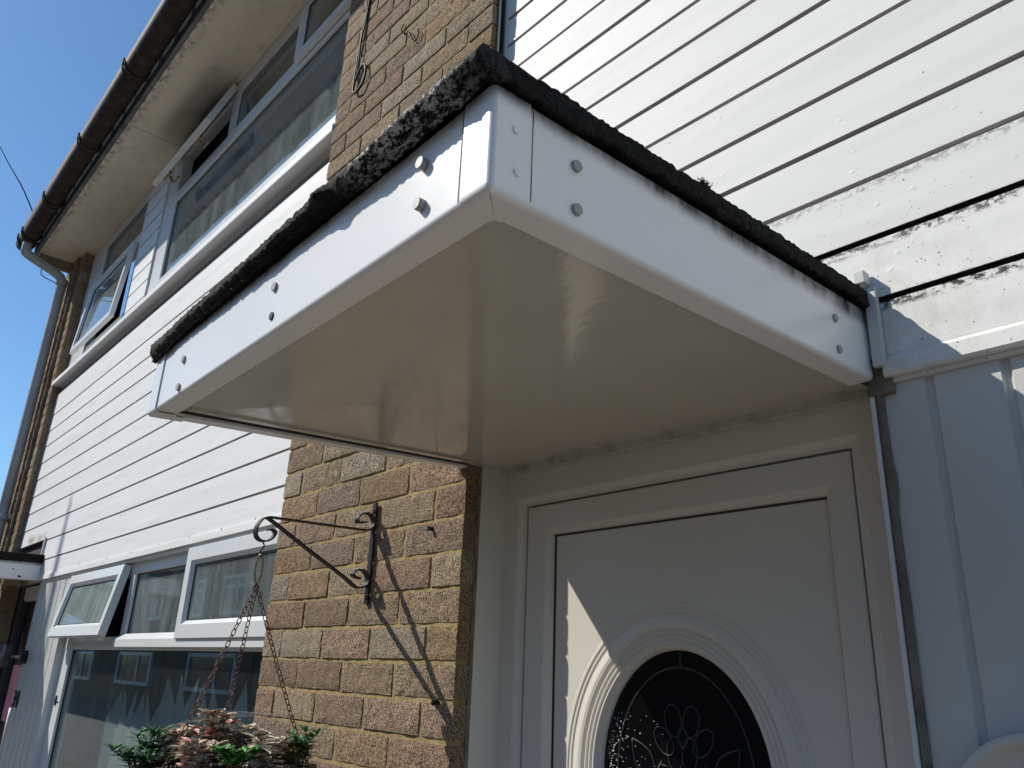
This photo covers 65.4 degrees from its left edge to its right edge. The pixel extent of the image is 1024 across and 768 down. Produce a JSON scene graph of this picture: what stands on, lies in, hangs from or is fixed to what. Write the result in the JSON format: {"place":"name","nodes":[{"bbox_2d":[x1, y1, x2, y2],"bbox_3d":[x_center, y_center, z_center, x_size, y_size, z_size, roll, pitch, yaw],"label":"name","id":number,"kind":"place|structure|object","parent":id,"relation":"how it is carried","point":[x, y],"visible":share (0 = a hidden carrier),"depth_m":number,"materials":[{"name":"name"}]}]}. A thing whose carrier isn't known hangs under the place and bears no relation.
{"place":"outdoors","nodes":[
{"label":"outdoors","id":0,"kind":"place"},
{"bbox_2d":[0,0,161,498],"label":"sky","id":1,"kind":"structure","parent":0,"point":[59,58],"materials":[{"name":"blue"}]},
{"label":"path","id":2,"kind":"structure","parent":0,"visible":0},
{"bbox_2d":[0,0,351,767],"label":"terraced house","id":3,"kind":"structure","parent":2,"relation":"on","point":[192,170],"depth_m":4.27,"materials":[{"name":"plastic"}]},
{"bbox_2d":[0,644,27,667],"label":"wall lantern","id":4,"kind":"object","parent":3,"relation":"attached to","point":[5,652],"depth_m":4.37,"materials":[{"name":"black metal"}]},
{"bbox_2d":[11,690,19,707],"bbox_3d":[-2.727,1.731,4.383,0.007,0.088,0.113,19,-26,-38],"label":"house number","id":5,"kind":"object","parent":3,"relation":"attached to","point":[16,698],"visible":1,"depth_m":4.37,"materials":[{"name":"black metal"}]},
{"bbox_2d":[0,147,32,210],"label":"overhead wire","id":6,"kind":"object","parent":3,"relation":"on","point":[18,181],"visible":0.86,"depth_m":6.56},
{"bbox_2d":[0,585,39,754],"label":"door","id":7,"kind":"structure","parent":3,"relation":"in","point":[31,593],"depth_m":4.94,"materials":[{"name":"plastic"}]},
{"bbox_2d":[68,186,152,366],"bbox_3d":[-2.743,-0.652,5.390,0.127,1.028,1.315,19,-26,-38],"label":"window","id":8,"kind":"structure","parent":3,"relation":"in","point":[103,273],"depth_m":5.48,"materials":[{"name":"plastic"}]},
{"bbox_2d":[94,650,133,767],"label":"curtain","id":9,"kind":"object","parent":3,"relation":"hanging from","point":[120,673],"visible":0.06,"depth_m":3.94,"materials":[{"name":"grey fabric"}]},
{"bbox_2d":[38,528,278,767],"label":"window","id":10,"kind":"structure","parent":3,"relation":"in","point":[194,633],"depth_m":3.40,"materials":[{"name":"plastic"}]},
{"bbox_2d":[97,675,254,767],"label":"net curtain","id":11,"kind":"object","parent":3,"relation":"hanging from","point":[119,725],"visible":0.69,"depth_m":3.36,"materials":[{"name":"white fabric"}]},
{"bbox_2d":[147,0,351,293],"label":"window","id":12,"kind":"structure","parent":3,"relation":"in","point":[313,43],"depth_m":4.03,"materials":[{"name":"plastic"}]},
{"bbox_2d":[148,0,1023,767],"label":"terraced house","id":13,"kind":"structure","parent":2,"relation":"on","point":[650,372],"depth_m":1.24,"materials":[{"name":"plastic"}]},
{"bbox_2d":[253,503,377,603],"bbox_3d":[-0.455,0.373,1.855,0.305,0.244,0.019,19,-26,-38],"label":"wall bracket","id":14,"kind":"object","parent":13,"relation":"attached to","point":[367,574],"depth_m":1.89,"materials":[{"name":"black metal"}]},
{"bbox_2d":[137,554,316,767],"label":"hanging basket","id":15,"kind":"object","parent":14,"relation":"hanging from","point":[166,763],"visible":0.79,"depth_m":1.71,"materials":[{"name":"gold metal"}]},
{"bbox_2d":[104,742,164,767],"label":"leafy plant","id":16,"kind":"object","parent":15,"relation":"in","point":[128,751],"visible":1,"depth_m":1.52,"materials":[{"name":"green plant"}]},
{"bbox_2d":[125,723,174,767],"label":"leafy plant","id":17,"kind":"object","parent":15,"relation":"in","point":[153,733],"visible":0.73,"depth_m":1.58,"materials":[{"name":"green plant"}]},
{"bbox_2d":[164,740,182,767],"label":"leafy plant","id":18,"kind":"object","parent":15,"relation":"on","point":[174,755],"visible":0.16,"depth_m":1.54,"materials":[{"name":"green plant"}]},
{"bbox_2d":[156,723,201,767],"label":"variegated plant","id":19,"kind":"object","parent":15,"relation":"in","point":[174,734],"visible":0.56,"depth_m":1.59,"materials":[{"name":"pink plant"}]},
{"bbox_2d":[169,737,227,767],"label":"variegated plant","id":20,"kind":"object","parent":15,"relation":"on","point":[192,754],"visible":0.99,"depth_m":1.49,"materials":[{"name":"multicoloured plant"}]},
{"bbox_2d":[196,707,241,767],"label":"variegated plant","id":21,"kind":"object","parent":15,"relation":"on","point":[220,730],"visible":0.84,"depth_m":1.61,"materials":[{"name":"multicoloured plant"}]},
{"bbox_2d":[182,711,300,722],"bbox_3d":[-0.558,0.688,1.642,0.263,0.035,0.015,6,-20,-9],"label":"cobweb","id":22,"kind":"object","parent":21,"relation":"attached to","point":[252,714],"visible":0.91,"depth_m":1.65},
{"bbox_2d":[210,743,264,767],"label":"leafy plant","id":23,"kind":"object","parent":15,"relation":"on","point":[231,756],"visible":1,"depth_m":1.47,"materials":[{"name":"green plant"}]},
{"bbox_2d":[229,723,272,767],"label":"variegated plant","id":24,"kind":"object","parent":15,"relation":"on","point":[240,739],"visible":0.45,"depth_m":1.61,"materials":[{"name":"beige plant"}]},
{"bbox_2d":[238,732,290,767],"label":"variegated plant","id":25,"kind":"object","parent":15,"relation":"on","point":[262,759],"visible":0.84,"depth_m":1.54,"materials":[{"name":"beige plant"}]},
{"bbox_2d":[271,739,311,767],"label":"variegated plant","id":26,"kind":"object","parent":15,"relation":"in","point":[291,756],"visible":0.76,"depth_m":1.61,"materials":[{"name":"brown plant"}]},
{"bbox_2d":[279,724,324,767],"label":"leafy plant","id":27,"kind":"object","parent":15,"relation":"in","point":[306,739],"visible":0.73,"depth_m":1.64,"materials":[{"name":"green plant"}]},
{"bbox_2d":[352,0,369,93],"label":"cable","id":28,"kind":"object","parent":13,"relation":"attached to","point":[356,72],"visible":1,"depth_m":2.81,"materials":[{"name":"black plastic"}]},
{"bbox_2d":[401,24,418,41],"bbox_3d":[-0.327,-1.132,2.562,0.005,0.129,0.111,19,-26,-38],"label":"wire hook","id":29,"kind":"object","parent":13,"relation":"attached to","point":[410,33],"visible":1,"depth_m":2.55,"materials":[{"name":"black metal"}]},
{"bbox_2d":[431,700,438,705],"bbox_3d":[-0.156,0.649,1.622,0.015,0.011,0.011,19,-26,-38],"label":"wall screw","id":30,"kind":"object","parent":13,"relation":"attached to","point":[434,702],"depth_m":1.62,"materials":[{"name":"black metal"}]},
{"bbox_2d":[497,0,501,51],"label":"cable","id":31,"kind":"object","parent":13,"relation":"attached to","point":[499,22],"visible":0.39,"depth_m":2.19,"materials":[{"name":"grey plastic"}]},
{"bbox_2d":[500,0,505,54],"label":"cable","id":32,"kind":"object","parent":13,"relation":"attached to","point":[502,27],"visible":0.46,"depth_m":2.19,"materials":[{"name":"black plastic"}]},
{"bbox_2d":[495,400,914,767],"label":"door","id":33,"kind":"structure","parent":13,"relation":"in","point":[723,599],"depth_m":1.37,"materials":[{"name":"plastic"}]},
{"bbox_2d":[961,733,1023,767],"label":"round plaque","id":34,"kind":"object","parent":13,"relation":"attached to","point":[1005,751],"visible":1,"depth_m":0.91,"materials":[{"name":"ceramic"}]}
]}

